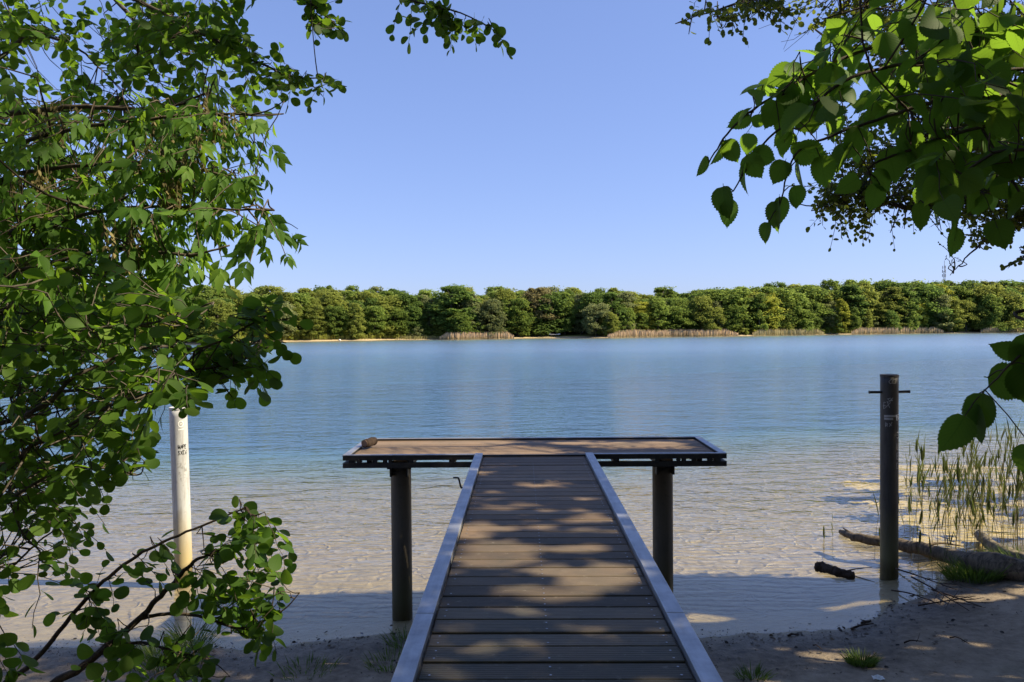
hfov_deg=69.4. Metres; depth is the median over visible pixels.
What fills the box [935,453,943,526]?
reed stem
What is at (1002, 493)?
reed stem
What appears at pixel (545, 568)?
jetty
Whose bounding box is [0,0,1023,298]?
sky
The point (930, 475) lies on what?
reed stem
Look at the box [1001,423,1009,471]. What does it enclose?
reed stem
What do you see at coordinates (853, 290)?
broadleaf tree
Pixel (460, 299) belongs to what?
broadleaf tree
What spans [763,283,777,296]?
broadleaf tree
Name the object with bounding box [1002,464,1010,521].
reed stem
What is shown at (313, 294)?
broadleaf tree
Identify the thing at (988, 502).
reed stem
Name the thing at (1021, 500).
reed stem
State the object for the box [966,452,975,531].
reed stem
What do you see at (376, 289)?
broadleaf tree
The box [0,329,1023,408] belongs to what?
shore
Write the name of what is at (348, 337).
herbs
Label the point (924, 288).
broadleaf tree
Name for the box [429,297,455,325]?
broadleaf tree
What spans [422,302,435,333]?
broadleaf tree
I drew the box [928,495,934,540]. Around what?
reed stem
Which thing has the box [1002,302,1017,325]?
broadleaf tree
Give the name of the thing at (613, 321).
broadleaf tree
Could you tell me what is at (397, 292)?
broadleaf tree
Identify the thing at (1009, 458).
reed stem
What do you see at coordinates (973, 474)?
reed stem
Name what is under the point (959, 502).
reed stem
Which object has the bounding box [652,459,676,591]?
jetty post
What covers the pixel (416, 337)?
reeds
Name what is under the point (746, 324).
broadleaf tree
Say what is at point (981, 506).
reed stem
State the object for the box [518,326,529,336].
shrub
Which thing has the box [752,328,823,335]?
reeds
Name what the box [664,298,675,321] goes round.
broadleaf tree
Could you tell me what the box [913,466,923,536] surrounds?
reed stem
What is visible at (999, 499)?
reed stem
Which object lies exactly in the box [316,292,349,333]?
broadleaf tree
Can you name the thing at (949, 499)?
reed stem
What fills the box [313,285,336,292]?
broadleaf tree
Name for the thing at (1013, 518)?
reed stem
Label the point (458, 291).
broadleaf tree
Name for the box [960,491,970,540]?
reed stem
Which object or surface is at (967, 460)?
reed stem
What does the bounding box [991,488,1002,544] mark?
reed stem
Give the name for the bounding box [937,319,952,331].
shrub
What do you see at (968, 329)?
shrub
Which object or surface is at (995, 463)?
reed stem
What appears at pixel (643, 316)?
broadleaf tree
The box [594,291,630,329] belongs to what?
broadleaf tree
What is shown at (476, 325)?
shrub
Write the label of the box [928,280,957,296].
broadleaf tree
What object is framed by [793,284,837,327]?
broadleaf tree
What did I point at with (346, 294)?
broadleaf tree
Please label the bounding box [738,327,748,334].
shrub
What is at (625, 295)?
broadleaf tree
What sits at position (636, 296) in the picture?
broadleaf tree
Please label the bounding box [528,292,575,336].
broadleaf tree
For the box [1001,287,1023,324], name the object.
broadleaf tree
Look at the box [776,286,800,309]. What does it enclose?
broadleaf tree
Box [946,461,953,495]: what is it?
reed stem
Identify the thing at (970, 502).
reed stem
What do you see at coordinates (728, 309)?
broadleaf tree
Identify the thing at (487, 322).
broadleaf tree
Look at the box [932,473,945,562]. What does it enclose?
reed stem
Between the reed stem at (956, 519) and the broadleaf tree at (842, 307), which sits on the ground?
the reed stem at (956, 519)
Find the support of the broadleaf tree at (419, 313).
on the shore
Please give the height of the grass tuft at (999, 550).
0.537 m
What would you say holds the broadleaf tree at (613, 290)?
on the shore
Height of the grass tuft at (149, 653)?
0.315 m
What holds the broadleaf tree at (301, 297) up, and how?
on the shore
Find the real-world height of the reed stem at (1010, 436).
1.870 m
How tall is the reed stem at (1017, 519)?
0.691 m
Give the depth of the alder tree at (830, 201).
7.38 m
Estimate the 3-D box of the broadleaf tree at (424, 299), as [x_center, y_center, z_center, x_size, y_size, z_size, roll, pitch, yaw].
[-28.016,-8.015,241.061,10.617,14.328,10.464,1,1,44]
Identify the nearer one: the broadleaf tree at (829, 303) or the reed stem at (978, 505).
the reed stem at (978, 505)
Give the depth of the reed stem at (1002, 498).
11.34 m
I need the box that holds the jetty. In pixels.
[342,436,726,681]
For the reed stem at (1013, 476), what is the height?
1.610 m
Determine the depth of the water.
35.45 m
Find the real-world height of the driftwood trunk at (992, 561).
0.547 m
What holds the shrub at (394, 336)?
on the shore
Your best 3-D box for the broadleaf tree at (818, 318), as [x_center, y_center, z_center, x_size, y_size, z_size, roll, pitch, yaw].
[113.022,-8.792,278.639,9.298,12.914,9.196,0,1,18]
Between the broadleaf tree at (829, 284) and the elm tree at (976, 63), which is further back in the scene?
the broadleaf tree at (829, 284)
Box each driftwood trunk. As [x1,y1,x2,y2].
[838,527,1023,581]
[975,530,1023,559]
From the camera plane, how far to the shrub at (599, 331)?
240.50 m
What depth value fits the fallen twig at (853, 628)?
8.50 m
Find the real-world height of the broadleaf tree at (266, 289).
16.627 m
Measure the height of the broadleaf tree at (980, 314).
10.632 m
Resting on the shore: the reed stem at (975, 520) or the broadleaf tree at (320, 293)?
the broadleaf tree at (320, 293)
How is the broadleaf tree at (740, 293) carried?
on the shore
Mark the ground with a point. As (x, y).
(730, 583)
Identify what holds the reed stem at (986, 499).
on the ground
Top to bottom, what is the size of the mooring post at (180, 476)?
3.167 m
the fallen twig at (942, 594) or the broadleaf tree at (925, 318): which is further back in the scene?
the broadleaf tree at (925, 318)
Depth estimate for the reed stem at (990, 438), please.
15.75 m
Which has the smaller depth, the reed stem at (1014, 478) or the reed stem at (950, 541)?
the reed stem at (950, 541)
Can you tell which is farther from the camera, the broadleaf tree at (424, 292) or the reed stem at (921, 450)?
the broadleaf tree at (424, 292)
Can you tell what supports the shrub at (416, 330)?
on the shore
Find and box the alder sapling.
[3,496,299,681]
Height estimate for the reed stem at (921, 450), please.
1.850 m
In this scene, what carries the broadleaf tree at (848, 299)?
on the shore
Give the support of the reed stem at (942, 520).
on the ground
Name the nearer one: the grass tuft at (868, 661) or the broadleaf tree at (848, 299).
the grass tuft at (868, 661)
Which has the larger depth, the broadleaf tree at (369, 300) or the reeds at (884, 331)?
the reeds at (884, 331)
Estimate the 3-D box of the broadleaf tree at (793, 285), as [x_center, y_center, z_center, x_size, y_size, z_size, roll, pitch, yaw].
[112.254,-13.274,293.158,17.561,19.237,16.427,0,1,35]
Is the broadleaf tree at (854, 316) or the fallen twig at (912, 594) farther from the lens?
the broadleaf tree at (854, 316)
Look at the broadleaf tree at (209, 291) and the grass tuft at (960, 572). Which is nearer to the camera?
the grass tuft at (960, 572)
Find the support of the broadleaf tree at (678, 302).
on the shore
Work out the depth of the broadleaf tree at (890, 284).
296.07 m
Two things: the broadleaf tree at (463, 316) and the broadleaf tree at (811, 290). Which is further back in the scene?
the broadleaf tree at (811, 290)
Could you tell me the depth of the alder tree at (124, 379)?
1.99 m
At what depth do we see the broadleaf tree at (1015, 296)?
299.16 m
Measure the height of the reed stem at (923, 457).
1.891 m
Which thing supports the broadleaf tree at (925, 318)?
on the shore
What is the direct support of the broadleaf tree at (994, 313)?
on the shore
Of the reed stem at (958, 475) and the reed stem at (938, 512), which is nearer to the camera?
the reed stem at (958, 475)
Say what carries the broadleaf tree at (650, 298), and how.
on the shore
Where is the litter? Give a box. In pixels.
[2,576,1023,681]
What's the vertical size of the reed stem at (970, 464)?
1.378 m
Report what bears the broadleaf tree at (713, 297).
on the shore
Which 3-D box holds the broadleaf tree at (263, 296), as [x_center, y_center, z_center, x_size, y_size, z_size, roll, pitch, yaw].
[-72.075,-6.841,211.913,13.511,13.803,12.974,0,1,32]
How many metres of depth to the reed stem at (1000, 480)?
14.67 m
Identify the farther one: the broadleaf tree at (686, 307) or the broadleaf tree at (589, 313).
the broadleaf tree at (686, 307)
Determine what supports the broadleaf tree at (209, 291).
on the shore
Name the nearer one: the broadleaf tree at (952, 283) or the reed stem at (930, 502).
the reed stem at (930, 502)
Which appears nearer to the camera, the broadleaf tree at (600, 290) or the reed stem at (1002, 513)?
the reed stem at (1002, 513)
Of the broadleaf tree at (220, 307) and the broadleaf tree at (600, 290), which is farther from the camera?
the broadleaf tree at (600, 290)
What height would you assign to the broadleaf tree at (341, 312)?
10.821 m
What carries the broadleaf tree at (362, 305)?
on the shore
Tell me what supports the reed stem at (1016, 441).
on the ground
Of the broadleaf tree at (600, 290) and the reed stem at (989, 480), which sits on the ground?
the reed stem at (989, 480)
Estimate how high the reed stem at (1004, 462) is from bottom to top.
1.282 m
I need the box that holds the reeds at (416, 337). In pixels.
[395,335,438,339]
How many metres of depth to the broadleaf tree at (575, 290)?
275.27 m
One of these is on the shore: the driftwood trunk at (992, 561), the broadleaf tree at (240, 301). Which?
the broadleaf tree at (240, 301)
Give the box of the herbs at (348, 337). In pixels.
[184,333,439,341]
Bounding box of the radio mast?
[942,261,945,280]
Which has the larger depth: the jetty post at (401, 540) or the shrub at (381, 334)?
the shrub at (381, 334)
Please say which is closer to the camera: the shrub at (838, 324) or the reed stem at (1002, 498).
the reed stem at (1002, 498)
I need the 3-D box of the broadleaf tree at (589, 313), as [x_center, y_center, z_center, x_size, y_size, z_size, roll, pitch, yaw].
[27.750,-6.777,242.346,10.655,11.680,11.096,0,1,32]
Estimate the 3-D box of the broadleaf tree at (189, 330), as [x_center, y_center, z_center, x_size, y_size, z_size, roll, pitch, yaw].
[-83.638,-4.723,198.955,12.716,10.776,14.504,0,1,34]
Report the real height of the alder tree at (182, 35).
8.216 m
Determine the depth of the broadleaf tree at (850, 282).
308.50 m
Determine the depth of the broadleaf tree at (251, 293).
217.80 m
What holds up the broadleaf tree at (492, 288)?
on the shore
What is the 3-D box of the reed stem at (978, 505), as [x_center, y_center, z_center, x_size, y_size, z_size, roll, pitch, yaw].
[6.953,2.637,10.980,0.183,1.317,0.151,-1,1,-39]
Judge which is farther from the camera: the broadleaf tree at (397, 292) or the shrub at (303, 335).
the broadleaf tree at (397, 292)
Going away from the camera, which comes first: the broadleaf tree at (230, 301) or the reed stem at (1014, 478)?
the reed stem at (1014, 478)
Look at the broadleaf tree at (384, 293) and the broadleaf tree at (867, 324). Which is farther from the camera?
the broadleaf tree at (867, 324)
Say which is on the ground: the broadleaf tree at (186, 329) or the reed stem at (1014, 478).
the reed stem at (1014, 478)
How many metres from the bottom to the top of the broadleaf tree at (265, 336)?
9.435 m
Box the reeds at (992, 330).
[981,326,1023,332]
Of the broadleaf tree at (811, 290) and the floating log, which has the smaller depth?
the floating log
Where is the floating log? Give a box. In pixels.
[814,561,873,581]
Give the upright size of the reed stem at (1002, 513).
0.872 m
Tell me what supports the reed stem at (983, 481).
on the ground
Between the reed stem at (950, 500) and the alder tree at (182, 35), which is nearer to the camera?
the alder tree at (182, 35)
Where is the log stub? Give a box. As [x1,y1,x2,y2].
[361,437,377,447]
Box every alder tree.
[0,0,515,285]
[0,231,313,681]
[675,0,1023,274]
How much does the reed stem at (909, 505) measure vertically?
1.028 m
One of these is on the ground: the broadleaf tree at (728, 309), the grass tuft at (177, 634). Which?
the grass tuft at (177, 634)
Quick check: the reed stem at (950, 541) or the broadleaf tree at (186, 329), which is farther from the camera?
the broadleaf tree at (186, 329)
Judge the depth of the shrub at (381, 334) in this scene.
226.75 m
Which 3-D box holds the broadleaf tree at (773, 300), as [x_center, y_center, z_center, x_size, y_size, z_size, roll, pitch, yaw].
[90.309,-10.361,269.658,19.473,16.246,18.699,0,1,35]
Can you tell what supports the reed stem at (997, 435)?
on the ground
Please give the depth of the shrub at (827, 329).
279.16 m
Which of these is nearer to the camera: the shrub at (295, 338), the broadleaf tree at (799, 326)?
the shrub at (295, 338)
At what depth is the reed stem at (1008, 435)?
16.04 m
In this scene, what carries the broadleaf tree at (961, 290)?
on the shore
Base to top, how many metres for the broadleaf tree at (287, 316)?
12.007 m
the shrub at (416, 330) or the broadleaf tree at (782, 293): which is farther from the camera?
the broadleaf tree at (782, 293)
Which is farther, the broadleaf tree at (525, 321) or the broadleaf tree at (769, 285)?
the broadleaf tree at (769, 285)
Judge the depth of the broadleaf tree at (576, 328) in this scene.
250.98 m
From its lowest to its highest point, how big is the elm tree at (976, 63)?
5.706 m
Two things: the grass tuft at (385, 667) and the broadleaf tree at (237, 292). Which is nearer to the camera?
the grass tuft at (385, 667)
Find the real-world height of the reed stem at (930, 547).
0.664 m
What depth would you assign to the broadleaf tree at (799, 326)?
274.15 m
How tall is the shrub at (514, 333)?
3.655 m
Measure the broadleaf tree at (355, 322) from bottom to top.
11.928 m
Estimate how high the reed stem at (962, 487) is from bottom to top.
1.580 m
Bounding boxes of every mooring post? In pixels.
[169,407,192,588]
[868,374,909,580]
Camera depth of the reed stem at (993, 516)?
11.34 m
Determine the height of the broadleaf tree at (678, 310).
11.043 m
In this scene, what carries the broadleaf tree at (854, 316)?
on the shore
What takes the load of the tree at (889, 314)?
on the shore
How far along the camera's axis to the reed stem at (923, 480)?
11.53 m
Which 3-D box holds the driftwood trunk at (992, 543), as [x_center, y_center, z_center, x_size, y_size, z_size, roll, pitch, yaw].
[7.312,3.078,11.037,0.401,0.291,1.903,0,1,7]
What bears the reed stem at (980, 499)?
on the ground
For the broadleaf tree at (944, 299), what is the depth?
295.03 m
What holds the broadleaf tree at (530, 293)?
on the shore
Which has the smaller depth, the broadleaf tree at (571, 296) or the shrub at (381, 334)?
the shrub at (381, 334)
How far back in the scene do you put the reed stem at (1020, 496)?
11.35 m
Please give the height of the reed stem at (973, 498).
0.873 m
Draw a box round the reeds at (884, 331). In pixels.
[851,326,943,334]
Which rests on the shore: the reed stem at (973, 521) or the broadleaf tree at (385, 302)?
the broadleaf tree at (385, 302)
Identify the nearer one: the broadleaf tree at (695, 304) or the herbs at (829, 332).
the broadleaf tree at (695, 304)
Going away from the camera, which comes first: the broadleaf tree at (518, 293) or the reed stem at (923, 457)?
the reed stem at (923, 457)
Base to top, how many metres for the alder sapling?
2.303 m
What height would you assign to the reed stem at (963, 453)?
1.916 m
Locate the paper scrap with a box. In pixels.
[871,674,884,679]
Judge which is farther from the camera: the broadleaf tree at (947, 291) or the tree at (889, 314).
the broadleaf tree at (947, 291)
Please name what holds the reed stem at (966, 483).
on the ground
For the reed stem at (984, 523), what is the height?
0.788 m
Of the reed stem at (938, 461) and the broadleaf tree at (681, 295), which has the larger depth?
the broadleaf tree at (681, 295)
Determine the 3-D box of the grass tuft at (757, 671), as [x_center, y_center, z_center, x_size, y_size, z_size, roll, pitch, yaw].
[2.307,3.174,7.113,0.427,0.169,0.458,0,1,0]
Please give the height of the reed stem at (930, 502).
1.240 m
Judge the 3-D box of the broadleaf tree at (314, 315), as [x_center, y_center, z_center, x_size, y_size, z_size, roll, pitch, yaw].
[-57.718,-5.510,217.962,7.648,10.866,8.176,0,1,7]
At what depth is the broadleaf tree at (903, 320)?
290.15 m
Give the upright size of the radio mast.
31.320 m
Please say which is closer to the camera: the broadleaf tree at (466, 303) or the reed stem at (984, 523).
the reed stem at (984, 523)
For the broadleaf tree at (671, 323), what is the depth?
255.33 m
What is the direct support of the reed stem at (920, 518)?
on the ground
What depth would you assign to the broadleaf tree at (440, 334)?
235.85 m
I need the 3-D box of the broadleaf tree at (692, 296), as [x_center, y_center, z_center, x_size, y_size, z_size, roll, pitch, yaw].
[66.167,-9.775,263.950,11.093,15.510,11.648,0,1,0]
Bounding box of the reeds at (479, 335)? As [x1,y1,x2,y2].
[439,331,513,339]
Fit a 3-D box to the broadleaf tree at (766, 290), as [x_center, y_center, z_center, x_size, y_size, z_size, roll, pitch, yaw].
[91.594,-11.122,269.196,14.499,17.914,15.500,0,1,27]
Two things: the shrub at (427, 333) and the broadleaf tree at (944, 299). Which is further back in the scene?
the broadleaf tree at (944, 299)
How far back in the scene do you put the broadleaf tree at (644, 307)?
251.81 m
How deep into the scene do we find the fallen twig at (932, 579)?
9.81 m
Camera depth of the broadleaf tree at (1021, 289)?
313.24 m
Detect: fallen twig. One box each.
[850,623,873,629]
[891,589,940,604]
[895,568,978,589]
[911,576,984,610]
[918,590,974,605]
[931,589,993,606]
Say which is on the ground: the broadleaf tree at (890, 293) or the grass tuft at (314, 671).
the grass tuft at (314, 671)
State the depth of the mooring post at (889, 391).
10.72 m
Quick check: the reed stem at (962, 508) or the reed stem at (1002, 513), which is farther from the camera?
the reed stem at (1002, 513)
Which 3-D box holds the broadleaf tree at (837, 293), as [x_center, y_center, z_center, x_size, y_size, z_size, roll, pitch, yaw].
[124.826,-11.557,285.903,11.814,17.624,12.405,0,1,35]
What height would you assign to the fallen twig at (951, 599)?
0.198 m
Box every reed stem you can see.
[873,493,879,558]
[905,442,911,473]
[908,496,910,554]
[911,457,930,562]
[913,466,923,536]
[914,507,923,557]
[915,429,924,472]
[916,438,930,535]
[916,529,920,562]
[917,433,925,535]
[917,458,923,535]
[924,464,934,497]
[924,483,931,519]
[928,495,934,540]
[929,536,931,561]
[930,486,941,519]
[931,428,939,492]
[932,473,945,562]
[932,499,941,541]
[934,491,948,557]
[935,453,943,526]
[940,451,954,547]
[940,526,953,579]
[943,476,955,563]
[943,478,951,536]
[945,473,952,524]
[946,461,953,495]
[950,455,959,507]
[952,458,967,551]
[953,484,962,522]
[953,513,957,537]
[955,462,973,548]
[955,483,964,519]
[956,452,966,521]
[959,444,967,521]
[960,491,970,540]
[964,445,974,483]
[964,447,975,505]
[964,461,972,529]
[964,468,969,510]
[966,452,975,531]
[966,470,980,550]
[967,503,977,548]
[968,480,980,551]
[969,495,974,542]
[969,515,978,551]
[970,447,983,527]
[970,496,983,550]
[971,448,986,549]
[975,477,986,515]
[975,479,986,524]
[978,449,987,483]
[978,461,987,551]
[978,467,986,538]
[980,508,990,548]
[982,472,991,535]
[985,428,994,482]
[985,492,997,542]
[986,478,996,522]
[987,459,996,513]
[990,451,996,503]
[991,420,1000,468]
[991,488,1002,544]
[992,506,995,532]
[994,462,1010,534]
[995,427,1006,483]
[995,465,1003,544]
[997,443,1001,510]
[997,454,1002,511]
[997,484,1006,521]
[998,493,1004,543]
[999,448,1006,488]
[1000,464,1008,529]
[1000,474,1012,545]
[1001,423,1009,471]
[1002,417,1013,470]
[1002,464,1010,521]
[1003,423,1013,500]
[1003,504,1012,537]
[1006,438,1011,482]
[1007,447,1023,514]
[1008,460,1021,547]
[1008,466,1021,545]
[1010,430,1023,550]
[1011,510,1014,548]
[1014,473,1023,535]
[1015,418,1020,499]
[1015,467,1022,509]
[1016,472,1021,523]
[1016,507,1018,535]
[1020,479,1023,545]
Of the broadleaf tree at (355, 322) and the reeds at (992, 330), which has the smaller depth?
the broadleaf tree at (355, 322)
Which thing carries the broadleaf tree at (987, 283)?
on the shore
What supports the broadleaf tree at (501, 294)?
on the shore
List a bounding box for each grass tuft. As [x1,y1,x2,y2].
[117,627,221,674]
[154,610,226,645]
[269,653,342,680]
[358,644,402,671]
[379,623,406,648]
[732,661,779,681]
[838,647,882,667]
[929,549,1018,583]
[974,539,1022,558]
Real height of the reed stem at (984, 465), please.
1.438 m
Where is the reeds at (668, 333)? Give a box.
[607,328,737,337]
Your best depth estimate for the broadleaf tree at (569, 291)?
265.41 m
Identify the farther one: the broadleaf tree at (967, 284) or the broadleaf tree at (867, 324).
the broadleaf tree at (967, 284)
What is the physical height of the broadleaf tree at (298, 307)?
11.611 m
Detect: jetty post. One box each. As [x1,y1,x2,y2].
[387,460,412,620]
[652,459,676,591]
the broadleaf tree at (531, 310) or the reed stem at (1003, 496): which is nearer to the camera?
the reed stem at (1003, 496)
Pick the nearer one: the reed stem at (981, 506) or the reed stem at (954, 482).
the reed stem at (981, 506)
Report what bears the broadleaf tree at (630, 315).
on the shore
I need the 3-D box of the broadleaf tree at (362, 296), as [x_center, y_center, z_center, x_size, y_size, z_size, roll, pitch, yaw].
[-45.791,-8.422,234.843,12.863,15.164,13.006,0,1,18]
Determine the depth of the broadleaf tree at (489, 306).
237.29 m
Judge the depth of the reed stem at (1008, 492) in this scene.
11.52 m
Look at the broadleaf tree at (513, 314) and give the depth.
240.74 m
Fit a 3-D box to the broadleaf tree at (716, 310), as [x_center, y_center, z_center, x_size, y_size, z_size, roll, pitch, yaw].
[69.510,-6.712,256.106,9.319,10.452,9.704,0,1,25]
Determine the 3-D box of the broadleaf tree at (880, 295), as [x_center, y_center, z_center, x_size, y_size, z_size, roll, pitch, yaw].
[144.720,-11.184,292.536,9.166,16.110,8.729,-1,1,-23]
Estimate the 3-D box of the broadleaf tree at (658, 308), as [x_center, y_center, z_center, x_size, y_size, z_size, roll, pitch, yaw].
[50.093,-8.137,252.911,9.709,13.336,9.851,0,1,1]
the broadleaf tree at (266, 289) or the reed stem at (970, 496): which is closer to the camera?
the reed stem at (970, 496)
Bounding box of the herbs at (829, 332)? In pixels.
[812,329,850,333]
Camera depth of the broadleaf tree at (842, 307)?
278.47 m
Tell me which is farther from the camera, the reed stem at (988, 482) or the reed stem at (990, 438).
the reed stem at (990, 438)
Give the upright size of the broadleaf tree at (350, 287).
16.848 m
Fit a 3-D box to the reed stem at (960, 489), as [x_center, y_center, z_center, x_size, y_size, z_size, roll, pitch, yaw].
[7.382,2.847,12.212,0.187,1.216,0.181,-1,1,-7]
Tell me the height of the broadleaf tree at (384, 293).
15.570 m
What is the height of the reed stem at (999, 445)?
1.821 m
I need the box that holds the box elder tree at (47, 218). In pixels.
[0,66,308,365]
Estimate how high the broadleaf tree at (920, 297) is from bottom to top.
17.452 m
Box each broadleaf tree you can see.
[158,312,176,329]
[176,312,192,341]
[182,305,220,340]
[187,283,231,299]
[188,297,242,340]
[190,296,204,300]
[208,297,235,315]
[220,288,243,304]
[230,294,248,334]
[236,311,252,335]
[242,292,263,329]
[242,293,281,331]
[249,284,264,293]
[253,309,273,338]
[256,285,286,331]
[267,301,299,336]
[270,291,299,333]
[286,292,314,332]
[286,303,304,337]
[291,288,312,302]
[302,292,319,329]
[302,298,331,330]
[304,304,327,336]
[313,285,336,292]
[315,289,342,320]
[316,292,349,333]
[321,305,348,336]
[339,290,359,329]
[343,284,358,291]
[345,300,369,332]
[346,301,365,338]
[350,290,380,335]
[362,297,381,334]
[363,305,388,336]
[368,285,383,293]
[372,294,409,334]
[377,290,393,320]
[379,288,409,295]
[380,306,412,336]
[387,293,427,329]
[399,306,425,333]
[413,294,433,329]
[415,289,438,300]
[421,284,481,331]
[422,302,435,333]
[428,309,454,335]
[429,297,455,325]
[443,286,479,308]
[447,311,473,333]
[452,286,468,308]
[461,294,482,330]
[472,297,511,336]
[483,296,492,324]
[484,286,504,294]
[488,300,517,332]
[489,287,518,333]
[504,298,536,336]
[509,297,534,335]
[515,290,527,298]
[519,287,560,328]
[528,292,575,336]
[529,313,542,335]
[541,285,562,292]
[552,291,577,334]
[557,290,573,327]
[563,286,583,293]
[565,292,582,332]
[572,293,584,334]
[576,290,611,334]
[579,303,611,335]
[594,287,606,292]
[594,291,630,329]
[601,312,620,333]
[607,287,622,310]
[609,291,640,327]
[617,307,636,330]
[623,291,641,307]
[629,301,657,330]
[633,312,650,332]
[638,294,653,302]
[647,298,671,331]
[648,295,665,328]
[653,286,677,298]
[663,305,700,332]
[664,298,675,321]
[667,309,680,333]
[672,297,700,327]
[676,293,686,297]
[678,305,694,330]
[680,289,709,297]
[687,293,705,330]
[689,295,716,330]
[696,288,740,326]
[700,307,725,330]
[709,301,724,329]
[714,287,757,332]
[721,304,741,331]
[738,290,787,329]
[738,292,766,327]
[738,311,748,333]
[749,286,782,328]
[749,293,769,331]
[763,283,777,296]
[772,281,787,287]
[772,288,801,326]
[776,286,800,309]
[778,298,797,330]
[781,292,819,331]
[786,283,802,287]
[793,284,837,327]
[794,311,807,330]
[804,301,823,329]
[811,292,839,324]
[814,300,837,329]
[819,278,841,290]
[828,290,848,326]
[834,284,870,326]
[834,299,850,331]
[837,285,859,320]
[841,278,874,286]
[847,307,862,328]
[853,285,882,326]
[859,309,873,328]
[869,293,886,325]
[869,302,887,329]
[872,278,894,302]
[873,281,916,315]
[876,286,909,326]
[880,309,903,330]
[886,285,922,326]
[895,301,919,330]
[897,301,912,326]
[903,279,938,328]
[911,282,962,326]
[912,290,925,313]
[916,300,928,327]
[922,309,936,327]
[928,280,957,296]
[928,284,960,319]
[928,294,954,328]
[939,280,958,287]
[939,298,967,331]
[950,284,978,325]
[954,300,983,331]
[955,279,983,296]
[967,307,994,331]
[968,283,1010,319]
[972,292,1008,331]
[975,279,996,285]
[990,279,1018,288]
[994,291,1023,330]
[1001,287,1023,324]
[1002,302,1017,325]
[1013,287,1023,292]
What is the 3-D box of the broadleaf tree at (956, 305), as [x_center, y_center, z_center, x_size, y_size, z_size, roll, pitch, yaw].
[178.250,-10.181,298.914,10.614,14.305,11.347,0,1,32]
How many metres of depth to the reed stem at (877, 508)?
12.01 m
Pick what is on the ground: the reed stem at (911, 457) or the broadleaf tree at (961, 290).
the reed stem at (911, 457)
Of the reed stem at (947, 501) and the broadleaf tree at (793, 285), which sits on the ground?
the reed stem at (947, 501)
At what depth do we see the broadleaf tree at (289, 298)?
216.81 m
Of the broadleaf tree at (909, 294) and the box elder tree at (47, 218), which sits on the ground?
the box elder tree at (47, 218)
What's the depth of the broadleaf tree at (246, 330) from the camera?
204.36 m
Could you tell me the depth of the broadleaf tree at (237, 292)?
213.07 m
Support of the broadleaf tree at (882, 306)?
on the shore
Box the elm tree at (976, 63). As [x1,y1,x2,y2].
[697,0,1023,472]
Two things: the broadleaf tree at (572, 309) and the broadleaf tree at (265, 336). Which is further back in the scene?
the broadleaf tree at (572, 309)
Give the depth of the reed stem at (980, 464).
11.62 m
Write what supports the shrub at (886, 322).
on the shore
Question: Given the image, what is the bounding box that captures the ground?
[0,359,1023,681]
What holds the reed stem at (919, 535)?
on the ground
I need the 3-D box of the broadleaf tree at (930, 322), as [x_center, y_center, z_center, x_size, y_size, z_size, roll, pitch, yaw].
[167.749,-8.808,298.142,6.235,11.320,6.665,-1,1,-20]
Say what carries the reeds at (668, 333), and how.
on the shore
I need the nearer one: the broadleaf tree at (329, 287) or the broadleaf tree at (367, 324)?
the broadleaf tree at (367, 324)
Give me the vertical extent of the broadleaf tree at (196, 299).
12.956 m
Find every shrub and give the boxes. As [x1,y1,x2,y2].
[286,330,298,339]
[300,328,316,339]
[371,329,383,336]
[391,331,402,338]
[408,326,423,337]
[419,325,433,335]
[433,324,444,336]
[472,321,486,332]
[512,328,522,336]
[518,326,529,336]
[597,322,613,336]
[616,323,625,335]
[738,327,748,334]
[816,322,829,331]
[831,320,844,333]
[884,321,897,332]
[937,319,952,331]
[963,322,970,331]
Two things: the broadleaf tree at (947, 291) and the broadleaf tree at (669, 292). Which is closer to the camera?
the broadleaf tree at (669, 292)
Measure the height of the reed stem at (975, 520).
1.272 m
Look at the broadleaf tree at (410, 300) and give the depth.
235.95 m
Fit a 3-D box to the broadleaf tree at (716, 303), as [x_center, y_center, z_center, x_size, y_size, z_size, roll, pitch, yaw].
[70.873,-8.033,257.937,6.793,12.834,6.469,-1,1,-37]
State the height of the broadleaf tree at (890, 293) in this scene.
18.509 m
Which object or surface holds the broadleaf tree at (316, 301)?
on the shore
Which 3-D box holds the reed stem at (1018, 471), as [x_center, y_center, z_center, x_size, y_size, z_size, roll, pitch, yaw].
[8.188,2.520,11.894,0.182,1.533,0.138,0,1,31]
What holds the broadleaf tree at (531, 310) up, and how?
on the shore
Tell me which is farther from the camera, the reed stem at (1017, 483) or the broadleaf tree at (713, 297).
the broadleaf tree at (713, 297)
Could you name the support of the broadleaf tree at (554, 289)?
on the shore
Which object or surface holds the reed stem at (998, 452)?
on the ground
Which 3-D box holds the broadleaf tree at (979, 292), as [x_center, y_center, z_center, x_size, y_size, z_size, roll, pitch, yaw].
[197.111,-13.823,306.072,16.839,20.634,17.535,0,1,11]
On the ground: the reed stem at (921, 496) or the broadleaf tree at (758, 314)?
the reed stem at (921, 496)
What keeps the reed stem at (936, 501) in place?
on the ground
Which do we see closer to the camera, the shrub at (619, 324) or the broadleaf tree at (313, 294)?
the broadleaf tree at (313, 294)
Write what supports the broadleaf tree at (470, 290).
on the shore
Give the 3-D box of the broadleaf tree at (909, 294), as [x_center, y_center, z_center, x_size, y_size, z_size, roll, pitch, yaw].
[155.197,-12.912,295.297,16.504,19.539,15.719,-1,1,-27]
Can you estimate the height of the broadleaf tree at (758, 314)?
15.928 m
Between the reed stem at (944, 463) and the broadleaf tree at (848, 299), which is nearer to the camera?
the reed stem at (944, 463)

